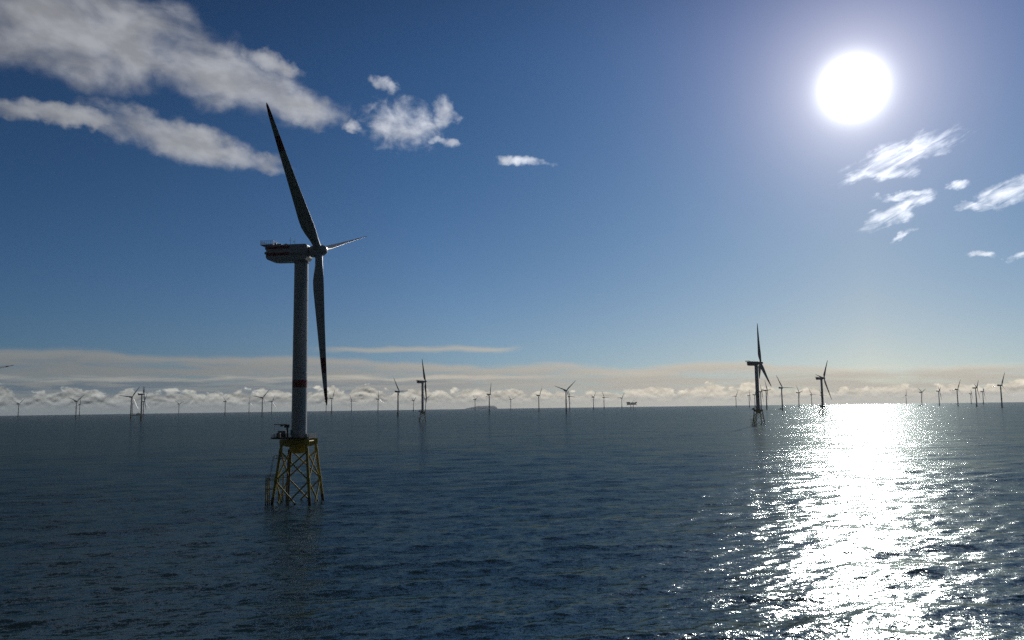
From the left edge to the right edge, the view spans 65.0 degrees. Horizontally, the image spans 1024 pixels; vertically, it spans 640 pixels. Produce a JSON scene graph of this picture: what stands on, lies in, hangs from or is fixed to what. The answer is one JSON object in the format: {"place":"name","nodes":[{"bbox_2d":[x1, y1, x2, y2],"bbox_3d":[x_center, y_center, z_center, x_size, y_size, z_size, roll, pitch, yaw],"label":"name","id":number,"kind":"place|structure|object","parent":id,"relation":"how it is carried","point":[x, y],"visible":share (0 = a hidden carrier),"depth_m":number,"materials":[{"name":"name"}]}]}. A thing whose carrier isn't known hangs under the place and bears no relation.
{"place":"outdoors","nodes":[
{"label":"outdoors","id":0,"kind":"place"},
{"bbox_2d":[466,406,497,408],"bbox_3d":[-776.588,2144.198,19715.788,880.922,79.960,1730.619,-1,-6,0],"label":"headland","id":1,"kind":"structure","parent":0,"point":[484,407],"depth_m":18971.78,"materials":[{"name":"grey"}]},
{"bbox_2d":[0,402,1023,639],"bbox_3d":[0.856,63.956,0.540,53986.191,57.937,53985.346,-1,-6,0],"label":"sea","id":2,"kind":"structure","parent":0,"point":[903,521],"depth_m":238.13,"materials":[{"name":"liquid"}]},
{"bbox_2d":[68,395,83,417],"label":"wind turbine","id":3,"kind":"object","parent":2,"relation":"in","point":[76,404],"visible":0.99,"depth_m":4659.12,"materials":[{"name":"paint"}]},
{"bbox_2d":[119,388,138,418],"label":"wind turbine","id":4,"kind":"object","parent":2,"relation":"in","point":[131,397],"visible":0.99,"depth_m":3498.24,"materials":[{"name":"paint"}]},
{"bbox_2d":[137,388,145,420],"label":"wind turbine","id":5,"kind":"object","parent":2,"relation":"in","point":[141,394],"visible":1,"depth_m":2972.35,"materials":[{"name":"paint"}]},
{"bbox_2d":[255,389,269,415],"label":"wind turbine","id":6,"kind":"object","parent":2,"relation":"in","point":[262,403],"visible":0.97,"depth_m":4258.81,"materials":[{"name":"paint"}]},
{"bbox_2d":[260,103,366,503],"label":"wind turbine","id":7,"kind":"object","parent":2,"relation":"in","point":[299,439],"visible":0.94,"depth_m":309.53,"materials":[{"name":"yellow paint"}]},
{"bbox_2d":[394,379,402,416],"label":"wind turbine","id":8,"kind":"object","parent":2,"relation":"in","point":[397,392],"visible":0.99,"depth_m":3099.70,"materials":[{"name":"paint"}]},
{"bbox_2d":[417,360,426,421],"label":"wind turbine","id":9,"kind":"object","parent":2,"relation":"in","point":[423,386],"visible":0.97,"depth_m":1949.47,"materials":[{"name":"yellow paint"}]},
{"bbox_2d":[486,387,491,412],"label":"wind turbine","id":10,"kind":"object","parent":2,"relation":"in","point":[489,399],"visible":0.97,"depth_m":4098.66,"materials":[{"name":"paint"}]},
{"bbox_2d":[556,383,572,413],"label":"wind turbine","id":11,"kind":"object","parent":2,"relation":"in","point":[565,390],"visible":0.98,"depth_m":3344.33,"materials":[{"name":"paint"}]},
{"bbox_2d":[627,401,636,408],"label":"substation","id":12,"kind":"object","parent":2,"relation":"in","point":[631,403],"visible":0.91,"depth_m":5792.45,"materials":[{"name":"paint"}]},
{"bbox_2d":[745,324,770,424],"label":"wind turbine","id":13,"kind":"object","parent":2,"relation":"in","point":[759,367],"visible":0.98,"depth_m":1257.38,"materials":[{"name":"yellow paint"}]},
{"bbox_2d":[759,386,763,408],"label":"wind turbine","id":14,"kind":"object","parent":2,"relation":"in","point":[760,397],"visible":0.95,"depth_m":4490.44,"materials":[{"name":"paint"}]},
{"bbox_2d":[763,382,767,409],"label":"wind turbine","id":15,"kind":"object","parent":2,"relation":"in","point":[766,396],"visible":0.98,"depth_m":4040.44,"materials":[{"name":"paint"}]},
{"bbox_2d":[777,377,789,410],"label":"wind turbine","id":16,"kind":"object","parent":2,"relation":"in","point":[781,388],"visible":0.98,"depth_m":3396.22,"materials":[{"name":"paint"}]},
{"bbox_2d":[796,386,801,407],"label":"wind turbine","id":17,"kind":"object","parent":2,"relation":"in","point":[798,392],"visible":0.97,"depth_m":5153.13,"materials":[{"name":"paint"}]},
{"bbox_2d":[815,360,831,414],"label":"wind turbine","id":18,"kind":"object","parent":2,"relation":"in","point":[820,378],"visible":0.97,"depth_m":2110.23,"materials":[{"name":"yellow paint"}]},
{"bbox_2d":[949,379,960,405],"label":"wind turbine","id":19,"kind":"object","parent":2,"relation":"in","point":[957,394],"visible":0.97,"depth_m":4581.72,"materials":[{"name":"paint"}]},
{"bbox_2d":[972,383,979,406],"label":"wind turbine","id":20,"kind":"object","parent":2,"relation":"in","point":[975,387],"visible":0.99,"depth_m":4126.94,"materials":[{"name":"paint"}]},
{"bbox_2d":[994,373,1004,407],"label":"wind turbine","id":21,"kind":"object","parent":2,"relation":"in","point":[1001,403],"visible":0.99,"depth_m":3486.41,"materials":[{"name":"paint"}]},
{"bbox_2d":[0,0,1023,415],"label":"sky","id":22,"kind":"structure","parent":0,"point":[613,198],"materials":[{"name":"blue"}]}
]}

